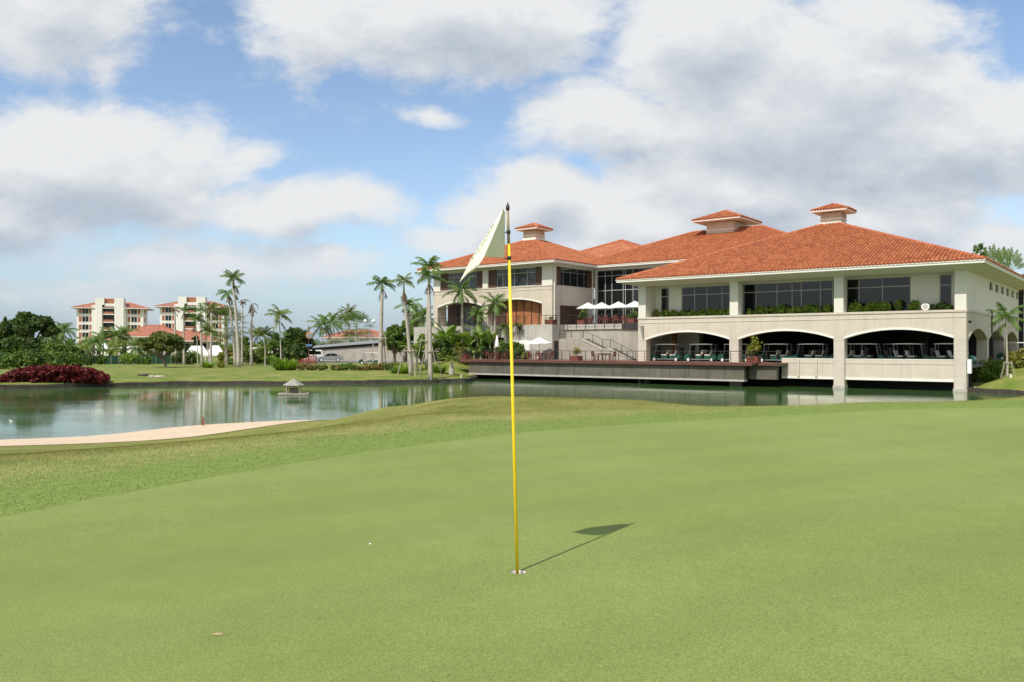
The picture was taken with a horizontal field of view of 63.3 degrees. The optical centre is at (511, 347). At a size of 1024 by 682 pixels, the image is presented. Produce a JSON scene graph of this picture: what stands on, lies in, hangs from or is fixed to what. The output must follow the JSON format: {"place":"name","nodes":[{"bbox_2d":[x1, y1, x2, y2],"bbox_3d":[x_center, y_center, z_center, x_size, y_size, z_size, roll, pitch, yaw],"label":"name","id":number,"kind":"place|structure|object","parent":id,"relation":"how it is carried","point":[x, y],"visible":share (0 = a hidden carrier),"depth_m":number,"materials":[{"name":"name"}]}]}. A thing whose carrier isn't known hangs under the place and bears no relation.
{"place":"outdoors","nodes":[
{"label":"outdoors","id":0,"kind":"place"},
{"bbox_2d":[0,420,312,445],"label":"beach","id":1,"kind":"structure","parent":0,"point":[178,432],"depth_m":31.02,"materials":[{"name":"beige sand"}]},
{"bbox_2d":[304,360,399,362],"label":"road","id":2,"kind":"structure","parent":0,"point":[345,362],"depth_m":131.39,"materials":[{"name":"grey asphalt"}]},
{"bbox_2d":[317,353,343,361],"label":"parked car","id":3,"kind":"object","parent":2,"relation":"on","point":[333,356],"visible":0.9,"depth_m":137.24,"materials":[{"name":"silver metal"}]},
{"bbox_2d":[0,356,1023,516],"bbox_3d":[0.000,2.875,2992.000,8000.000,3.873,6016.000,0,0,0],"label":"ground","id":4,"kind":"structure","parent":0,"point":[120,373],"depth_m":16.31,"materials":[{"name":"green plant"}]},
{"bbox_2d":[0,320,21,350],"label":"broadleaf tree","id":5,"kind":"object","parent":4,"relation":"on","point":[6,330],"visible":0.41,"depth_m":111.42,"materials":[{"name":"green plant"}]},
{"bbox_2d":[0,352,21,368],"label":"shrub","id":6,"kind":"object","parent":4,"relation":"on","point":[8,360],"visible":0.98,"depth_m":91.93,"materials":[{"name":"green plant"}]},
{"bbox_2d":[0,335,44,365],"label":"broadleaf tree","id":7,"kind":"object","parent":4,"relation":"on","point":[10,343],"visible":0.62,"depth_m":106.55,"materials":[{"name":"green plant"}]},
{"bbox_2d":[9,348,39,367],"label":"shrub","id":8,"kind":"object","parent":4,"relation":"on","point":[29,356],"visible":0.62,"depth_m":95.80,"materials":[{"name":"green plant"}]},
{"bbox_2d":[8,311,61,340],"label":"spreading tree","id":9,"kind":"object","parent":4,"relation":"on","point":[27,324],"visible":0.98,"depth_m":116.36,"materials":[{"name":"green plant"}]},
{"bbox_2d":[32,351,64,365],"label":"shrub","id":10,"kind":"object","parent":4,"relation":"on","point":[47,358],"visible":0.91,"depth_m":96.45,"materials":[{"name":"green plant"}]},
{"bbox_2d":[0,364,109,384],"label":"red shrub bed","id":11,"kind":"object","parent":4,"relation":"on","point":[44,373],"visible":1,"depth_m":69.67,"materials":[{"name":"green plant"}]},
{"bbox_2d":[42,342,69,364],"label":"broadleaf tree","id":12,"kind":"object","parent":4,"relation":"on","point":[50,347],"visible":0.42,"depth_m":105.06,"materials":[{"name":"green plant"}]},
{"bbox_2d":[51,350,83,365],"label":"shrub","id":13,"kind":"object","parent":4,"relation":"on","point":[68,357],"visible":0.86,"depth_m":99.76,"materials":[{"name":"green plant"}]},
{"bbox_2d":[55,321,79,344],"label":"palm tree","id":14,"kind":"object","parent":4,"relation":"on","point":[65,327],"visible":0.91,"depth_m":169.79,"materials":[{"name":"green plant"}]},
{"bbox_2d":[80,333,106,354],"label":"palm tree","id":15,"kind":"object","parent":4,"relation":"on","point":[97,340],"visible":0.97,"depth_m":144.88,"materials":[{"name":"green plant"}]},
{"bbox_2d":[71,298,153,346],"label":"hotel block","id":16,"kind":"structure","parent":4,"relation":"on","point":[102,313],"depth_m":326.02,"materials":[{"name":"white paint"}]},
{"bbox_2d":[98,326,127,350],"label":"palm tree","id":17,"kind":"object","parent":4,"relation":"on","point":[112,339],"visible":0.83,"depth_m":149.62,"materials":[{"name":"green plant"}]},
{"bbox_2d":[106,339,126,355],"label":"tree","id":18,"kind":"object","parent":4,"relation":"on","point":[115,345],"visible":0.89,"depth_m":137.74,"materials":[{"name":"plant"}]},
{"bbox_2d":[76,355,187,363],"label":"net fence","id":19,"kind":"object","parent":4,"relation":"on","point":[116,359],"visible":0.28,"depth_m":120.30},
{"bbox_2d":[123,337,142,355],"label":"tree","id":20,"kind":"object","parent":4,"relation":"on","point":[136,349],"visible":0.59,"depth_m":139.51,"materials":[{"name":"green plant"}]},
{"bbox_2d":[115,325,179,354],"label":"annex building","id":21,"kind":"structure","parent":4,"relation":"on","point":[145,331],"depth_m":206.78,"materials":[{"name":"tile"}]},
{"bbox_2d":[136,331,184,366],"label":"lawn tree","id":22,"kind":"object","parent":4,"relation":"on","point":[156,340],"visible":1,"depth_m":98.87,"materials":[{"name":"green plant"}]},
{"bbox_2d":[176,304,190,364],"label":"palm tree","id":23,"kind":"object","parent":4,"relation":"on","point":[184,316],"visible":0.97,"depth_m":115.86,"materials":[{"name":"green plant"}]},
{"bbox_2d":[163,329,219,356],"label":"annex building","id":24,"kind":"structure","parent":4,"relation":"on","point":[189,334],"depth_m":201.06,"materials":[{"name":"tile"}]},
{"bbox_2d":[154,296,233,343],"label":"hotel block","id":25,"kind":"structure","parent":4,"relation":"on","point":[166,317],"depth_m":325.77,"materials":[{"name":"white paint"}]},
{"bbox_2d":[186,312,206,366],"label":"palm tree","id":26,"kind":"object","parent":4,"relation":"on","point":[196,317],"visible":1,"depth_m":100.00,"materials":[{"name":"green plant"}]},
{"bbox_2d":[191,303,208,366],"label":"palm tree","id":27,"kind":"object","parent":4,"relation":"on","point":[202,309],"visible":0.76,"depth_m":103.82,"materials":[{"name":"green plant"}]},
{"bbox_2d":[198,323,217,363],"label":"palm tree","id":28,"kind":"object","parent":4,"relation":"on","point":[205,329],"visible":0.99,"depth_m":99.90,"materials":[{"name":"green plant"}]},
{"bbox_2d":[203,302,221,362],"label":"palm tree","id":29,"kind":"object","parent":4,"relation":"on","point":[213,305],"visible":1,"depth_m":103.94,"materials":[{"name":"green plant"}]},
{"bbox_2d":[27,336,413,355],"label":"distant woods","id":30,"kind":"object","parent":4,"relation":"on","point":[72,345],"visible":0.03,"depth_m":236.21,"materials":[{"name":"green plant"}]},
{"bbox_2d":[202,305,249,364],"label":"fan palm","id":31,"kind":"object","parent":4,"relation":"on","point":[226,313],"visible":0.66,"depth_m":111.74,"materials":[{"name":"green plant"}]},
{"bbox_2d":[216,286,239,365],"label":"palm tree","id":32,"kind":"object","parent":4,"relation":"on","point":[227,296],"visible":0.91,"depth_m":105.83,"materials":[{"name":"green plant"}]},
{"bbox_2d":[219,269,244,366],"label":"palm tree","id":33,"kind":"object","parent":4,"relation":"on","point":[236,275],"visible":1,"depth_m":99.88,"materials":[{"name":"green plant"}]},
{"bbox_2d":[232,347,259,363],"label":"undergrowth bush","id":34,"kind":"object","parent":4,"relation":"on","point":[246,354],"visible":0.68,"depth_m":119.92,"materials":[{"name":"green plant"}]},
{"bbox_2d":[241,299,257,365],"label":"palm tree","id":35,"kind":"object","parent":4,"relation":"on","point":[252,310],"visible":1,"depth_m":107.83,"materials":[{"name":"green plant"}]},
{"bbox_2d":[0,375,505,388],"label":"bank wall","id":36,"kind":"structure","parent":4,"relation":"on","point":[73,385],"depth_m":75.16,"materials":[{"name":"grey stone"}]},
{"bbox_2d":[254,326,276,366],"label":"palm tree","id":37,"kind":"object","parent":4,"relation":"on","point":[262,332],"visible":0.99,"depth_m":104.02,"materials":[{"name":"green plant"}]},
{"bbox_2d":[265,332,282,356],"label":"broadleaf tree","id":38,"kind":"object","parent":4,"relation":"on","point":[274,347],"visible":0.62,"depth_m":127.36,"materials":[{"name":"green plant"}]},
{"bbox_2d":[264,304,291,358],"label":"palm tree","id":39,"kind":"object","parent":4,"relation":"on","point":[279,313],"visible":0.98,"depth_m":92.02,"materials":[{"name":"green plant"}]},
{"bbox_2d":[264,357,303,369],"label":"strap leaf clump","id":40,"kind":"object","parent":4,"relation":"on","point":[283,364],"visible":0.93,"depth_m":87.43,"materials":[{"name":"green plant"}]},
{"bbox_2d":[276,344,307,360],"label":"broadleaf tree","id":41,"kind":"object","parent":4,"relation":"on","point":[295,351],"visible":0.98,"depth_m":111.24,"materials":[{"name":"green plant"}]},
{"bbox_2d":[281,327,316,363],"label":"broadleaf tree","id":42,"kind":"object","parent":4,"relation":"on","point":[294,336],"visible":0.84,"depth_m":122.60,"materials":[{"name":"green plant"}]},
{"bbox_2d":[306,313,336,342],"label":"palm tree","id":43,"kind":"object","parent":4,"relation":"on","point":[323,321],"visible":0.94,"depth_m":164.97,"materials":[{"name":"green plant"}]},
{"bbox_2d":[315,310,342,340],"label":"palm tree","id":44,"kind":"object","parent":4,"relation":"on","point":[332,317],"visible":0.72,"depth_m":167.58,"materials":[{"name":"green plant"}]},
{"bbox_2d":[323,329,383,342],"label":"annex building","id":45,"kind":"structure","parent":4,"relation":"on","point":[339,336],"depth_m":190.12,"materials":[{"name":"tile"}]},
{"bbox_2d":[337,310,375,341],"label":"fan palm","id":46,"kind":"object","parent":4,"relation":"on","point":[353,316],"visible":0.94,"depth_m":149.17,"materials":[{"name":"green plant"}]},
{"bbox_2d":[310,332,406,361],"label":"road ramp","id":47,"kind":"structure","parent":4,"relation":"on","point":[352,351],"depth_m":143.77,"materials":[{"name":"concrete"}]},
{"bbox_2d":[366,275,395,363],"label":"palm tree","id":48,"kind":"object","parent":4,"relation":"on","point":[384,280],"visible":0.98,"depth_m":91.86,"materials":[{"name":"green plant"}]},
{"bbox_2d":[383,324,406,362],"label":"broadleaf tree","id":49,"kind":"object","parent":4,"relation":"on","point":[393,333],"visible":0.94,"depth_m":97.52,"materials":[{"name":"green plant"}]},
{"bbox_2d":[387,320,413,361],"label":"broadleaf tree","id":50,"kind":"object","parent":4,"relation":"on","point":[403,327],"visible":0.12,"depth_m":133.96,"materials":[{"name":"green plant"}]},
{"bbox_2d":[389,273,414,375],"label":"palm tree","id":51,"kind":"object","parent":4,"relation":"on","point":[403,280],"visible":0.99,"depth_m":81.83,"materials":[{"name":"green plant"}]},
{"bbox_2d":[393,296,422,364],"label":"palm tree","id":52,"kind":"object","parent":4,"relation":"on","point":[411,301],"visible":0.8,"depth_m":95.84,"materials":[{"name":"green plant"}]},
{"bbox_2d":[413,334,425,363],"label":"broadleaf tree","id":53,"kind":"object","parent":4,"relation":"on","point":[422,348],"visible":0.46,"depth_m":94.57,"materials":[{"name":"green plant"}]},
{"bbox_2d":[410,303,432,328],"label":"palm tree","id":54,"kind":"object","parent":4,"relation":"on","point":[421,312],"visible":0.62,"depth_m":121.78,"materials":[{"name":"green plant"}]},
{"bbox_2d":[410,255,443,366],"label":"palm tree","id":55,"kind":"object","parent":4,"relation":"on","point":[431,262],"visible":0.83,"depth_m":91.86,"materials":[{"name":"green plant"}]},
{"bbox_2d":[415,266,446,379],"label":"palm tree","id":56,"kind":"object","parent":4,"relation":"on","point":[425,273],"visible":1,"depth_m":79.84,"materials":[{"name":"green plant"}]},
{"bbox_2d":[431,320,460,359],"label":"banana plant","id":57,"kind":"object","parent":4,"relation":"on","point":[450,330],"visible":0.84,"depth_m":96.50,"materials":[{"name":"green plant"}]},
{"bbox_2d":[441,338,453,360],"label":"garden shrub","id":58,"kind":"object","parent":4,"relation":"on","point":[449,346],"visible":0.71,"depth_m":96.50,"materials":[{"name":"green plant"}]},
{"bbox_2d":[442,276,477,352],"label":"palm tree","id":59,"kind":"object","parent":4,"relation":"on","point":[458,290],"visible":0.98,"depth_m":95.55,"materials":[{"name":"green plant"}]},
{"bbox_2d":[453,328,483,364],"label":"banana plant","id":60,"kind":"object","parent":4,"relation":"on","point":[465,337],"visible":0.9,"depth_m":94.59,"materials":[{"name":"green plant"}]},
{"bbox_2d":[468,306,487,358],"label":"palm tree","id":61,"kind":"object","parent":4,"relation":"on","point":[475,312],"visible":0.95,"depth_m":94.72,"materials":[{"name":"green plant"}]},
{"bbox_2d":[0,408,1023,681],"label":"putting green","id":62,"kind":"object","parent":4,"relation":"on","point":[866,546],"visible":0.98,"depth_m":5.53,"materials":[{"name":"green plant"}]},
{"bbox_2d":[510,569,525,573],"bbox_3d":[0.038,1.517,5.320,0.107,0.161,0.107,0,0,0],"label":"hole cup","id":63,"kind":"object","parent":62,"relation":"in","point":[520,571],"visible":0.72,"depth_m":5.37,"materials":[{"name":"white paint"}]},
{"bbox_2d":[460,202,518,573],"bbox_3d":[-0.152,0.327,5.303,0.331,2.503,0.247,0,0,-41],"label":"flagstick","id":64,"kind":"object","parent":63,"relation":"in","point":[492,244],"visible":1,"depth_m":5.31,"materials":[{"name":"yellow paint"}]},
{"bbox_2d":[454,359,796,384],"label":"deck","id":65,"kind":"structure","parent":4,"relation":"on","point":[702,372],"depth_m":77.85,"materials":[{"name":"concrete"}]},
{"bbox_2d":[463,321,493,358],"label":"banana plant","id":66,"kind":"object","parent":65,"relation":"on","point":[478,328],"visible":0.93,"depth_m":93.79,"materials":[{"name":"green plant"}]},
{"bbox_2d":[479,292,508,358],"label":"palm tree","id":67,"kind":"object","parent":65,"relation":"on","point":[495,305],"visible":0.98,"depth_m":92.98,"materials":[{"name":"green plant"}]},
{"bbox_2d":[457,350,777,362],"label":"railing","id":68,"kind":"object","parent":65,"relation":"on","point":[585,358],"visible":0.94,"depth_m":79.35,"materials":[{"name":"metal"}]},
{"bbox_2d":[650,344,683,360],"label":"golf cart","id":69,"kind":"object","parent":65,"relation":"on","point":[675,356],"visible":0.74,"depth_m":79.96,"materials":[{"name":"green plastic"}]},
{"bbox_2d":[684,344,719,361],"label":"golf cart","id":70,"kind":"object","parent":65,"relation":"on","point":[704,355],"visible":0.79,"depth_m":77.79,"materials":[{"name":"green plastic"}]},
{"bbox_2d":[717,344,754,361],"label":"golf cart","id":71,"kind":"object","parent":65,"relation":"on","point":[724,357],"visible":0.53,"depth_m":76.31,"materials":[{"name":"green plastic"}]},
{"bbox_2d":[746,335,762,362],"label":"potted plant","id":72,"kind":"object","parent":65,"relation":"on","point":[755,346],"visible":0.93,"depth_m":71.02,"materials":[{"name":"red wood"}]},
{"bbox_2d":[414,203,1023,391],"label":"clubhouse","id":73,"kind":"structure","parent":4,"relation":"on","point":[735,263],"depth_m":77.30,"materials":[{"name":"concrete"}]},
{"bbox_2d":[448,271,476,289],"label":"window","id":74,"kind":"structure","parent":73,"relation":"in","point":[455,277],"depth_m":99.86,"materials":[{"name":"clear glass"}]},
{"bbox_2d":[458,302,492,325],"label":"window","id":75,"kind":"structure","parent":73,"relation":"in","point":[466,315],"depth_m":102.30,"materials":[{"name":"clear glass"}]},
{"bbox_2d":[417,315,564,326],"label":"railing","id":76,"kind":"object","parent":73,"relation":"on","point":[518,318],"visible":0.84,"depth_m":92.74,"materials":[{"name":"metal"}]},
{"bbox_2d":[497,267,534,287],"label":"window","id":77,"kind":"structure","parent":73,"relation":"in","point":[519,276],"depth_m":94.70,"materials":[{"name":"clear glass"}]},
{"bbox_2d":[560,305,581,324],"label":"court door","id":78,"kind":"structure","parent":73,"relation":"in","point":[564,310],"depth_m":94.33,"materials":[{"name":"brown wood"}]},
{"bbox_2d":[561,267,586,287],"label":"window","id":79,"kind":"structure","parent":73,"relation":"in","point":[572,277],"depth_m":95.03,"materials":[{"name":"black glass"}]},
{"bbox_2d":[597,267,655,323],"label":"window","id":80,"kind":"structure","parent":73,"relation":"in","point":[609,292],"depth_m":96.36,"materials":[{"name":"black glass"}]},
{"bbox_2d":[661,288,668,312],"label":"window","id":81,"kind":"structure","parent":73,"relation":"in","point":[664,291],"depth_m":80.93,"materials":[{"name":"grey glass"}]},
{"bbox_2d":[659,307,729,316],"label":"balcony hedge","id":82,"kind":"object","parent":73,"relation":"on","point":[702,312],"visible":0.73,"depth_m":77.77,"materials":[{"name":"green plant"}]},
{"bbox_2d":[682,285,729,315],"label":"window","id":83,"kind":"structure","parent":73,"relation":"in","point":[696,298],"depth_m":78.36,"materials":[{"name":"grey glass"}]},
{"bbox_2d":[746,304,802,314],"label":"balcony hedge","id":84,"kind":"object","parent":73,"relation":"on","point":[781,309],"visible":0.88,"depth_m":73.18,"materials":[{"name":"green plant"}]},
{"bbox_2d":[758,344,795,361],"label":"golf cart","id":85,"kind":"object","parent":73,"relation":"on","point":[790,352],"visible":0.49,"depth_m":73.82,"materials":[{"name":"green plastic"}]},
{"bbox_2d":[743,280,833,314],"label":"window","id":86,"kind":"structure","parent":73,"relation":"in","point":[801,293],"depth_m":73.48,"materials":[{"name":"black glass"}]},
{"bbox_2d":[791,343,831,357],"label":"golf cart","id":87,"kind":"object","parent":73,"relation":"on","point":[826,353],"visible":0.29,"depth_m":71.95,"materials":[{"name":"black plastic"}]},
{"bbox_2d":[802,303,833,312],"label":"balcony hedge","id":88,"kind":"object","parent":73,"relation":"on","point":[811,308],"visible":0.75,"depth_m":70.97,"materials":[{"name":"green plant"}]},
{"bbox_2d":[828,343,870,358],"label":"golf cart","id":89,"kind":"object","parent":73,"relation":"on","point":[866,351],"visible":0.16,"depth_m":69.50,"materials":[{"name":"black plastic"}]},
{"bbox_2d":[847,343,887,358],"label":"golf cart","id":90,"kind":"object","parent":73,"relation":"on","point":[880,355],"visible":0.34,"depth_m":69.38,"materials":[{"name":"black plastic"}]},
{"bbox_2d":[847,276,910,311],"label":"window","id":91,"kind":"structure","parent":73,"relation":"in","point":[889,289],"depth_m":68.76,"materials":[{"name":"black glass"}]},
{"bbox_2d":[847,299,919,311],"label":"balcony hedge","id":92,"kind":"object","parent":73,"relation":"on","point":[913,305],"visible":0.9,"depth_m":67.83,"materials":[{"name":"green plant"}]},
{"bbox_2d":[887,343,931,358],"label":"golf cart","id":93,"kind":"object","parent":73,"relation":"on","point":[892,353],"visible":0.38,"depth_m":67.56,"materials":[{"name":"black plastic"}]},
{"bbox_2d":[921,300,954,309],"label":"balcony hedge","id":94,"kind":"object","parent":73,"relation":"on","point":[940,306],"visible":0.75,"depth_m":65.07,"materials":[{"name":"green plant"}]},
{"bbox_2d":[940,274,951,305],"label":"window","id":95,"kind":"structure","parent":73,"relation":"in","point":[945,279],"depth_m":65.73,"materials":[{"name":"grey glass"}]},
{"bbox_2d":[929,343,976,363],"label":"golf cart","id":96,"kind":"object","parent":73,"relation":"on","point":[937,354],"visible":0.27,"depth_m":65.80,"materials":[{"name":"black plastic"}]},
{"bbox_2d":[972,357,1013,381],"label":"slope hedge","id":97,"kind":"object","parent":4,"relation":"on","point":[990,371],"visible":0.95,"depth_m":70.06,"materials":[{"name":"green plant"}]},
{"bbox_2d":[967,387,1023,394],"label":"bank wall","id":98,"kind":"structure","parent":4,"relation":"on","point":[999,391],"depth_m":60.85,"materials":[{"name":"grey stone"}]},
{"bbox_2d":[983,244,1010,267],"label":"tree","id":99,"kind":"object","parent":4,"relation":"on","point":[1001,257],"visible":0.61,"depth_m":118.13,"materials":[{"name":"green plant"}]},
{"bbox_2d":[985,302,1023,376],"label":"palm tree","id":100,"kind":"object","parent":4,"relation":"on","point":[1004,313],"visible":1,"depth_m":63.84,"materials":[{"name":"green plant"}]},
{"bbox_2d":[994,247,1023,269],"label":"tree","id":101,"kind":"object","parent":4,"relation":"on","point":[1011,256],"visible":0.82,"depth_m":120.33,"materials":[{"name":"green plant"}]},
{"bbox_2d":[1003,347,1023,367],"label":"slope hedge","id":102,"kind":"object","parent":4,"relation":"on","point":[1016,358],"visible":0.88,"depth_m":70.48,"materials":[{"name":"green plant"}]},
{"bbox_2d":[1019,289,1023,349],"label":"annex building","id":103,"kind":"structure","parent":4,"relation":"on","point":[1021,324],"depth_m":111.54,"materials":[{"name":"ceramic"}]},
{"bbox_2d":[1019,289,1023,349],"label":"window","id":104,"kind":"structure","parent":103,"relation":"in","point":[1021,292],"depth_m":111.53,"materials":[{"name":"grey glass"}]},
{"bbox_2d":[0,377,1023,439],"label":"water","id":105,"kind":"structure","parent":0,"point":[58,412],"depth_m":54.98,"materials":[{"name":"green liquid"}]},
{"bbox_2d":[278,378,308,394],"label":"duck house","id":106,"kind":"structure","parent":105,"relation":"in","point":[293,382],"depth_m":58.93,"materials":[{"name":"grey"}]},
{"bbox_2d":[0,0,1023,343],"label":"sky","id":107,"kind":"structure","parent":0,"point":[151,151],"materials":[{"name":"blue"}]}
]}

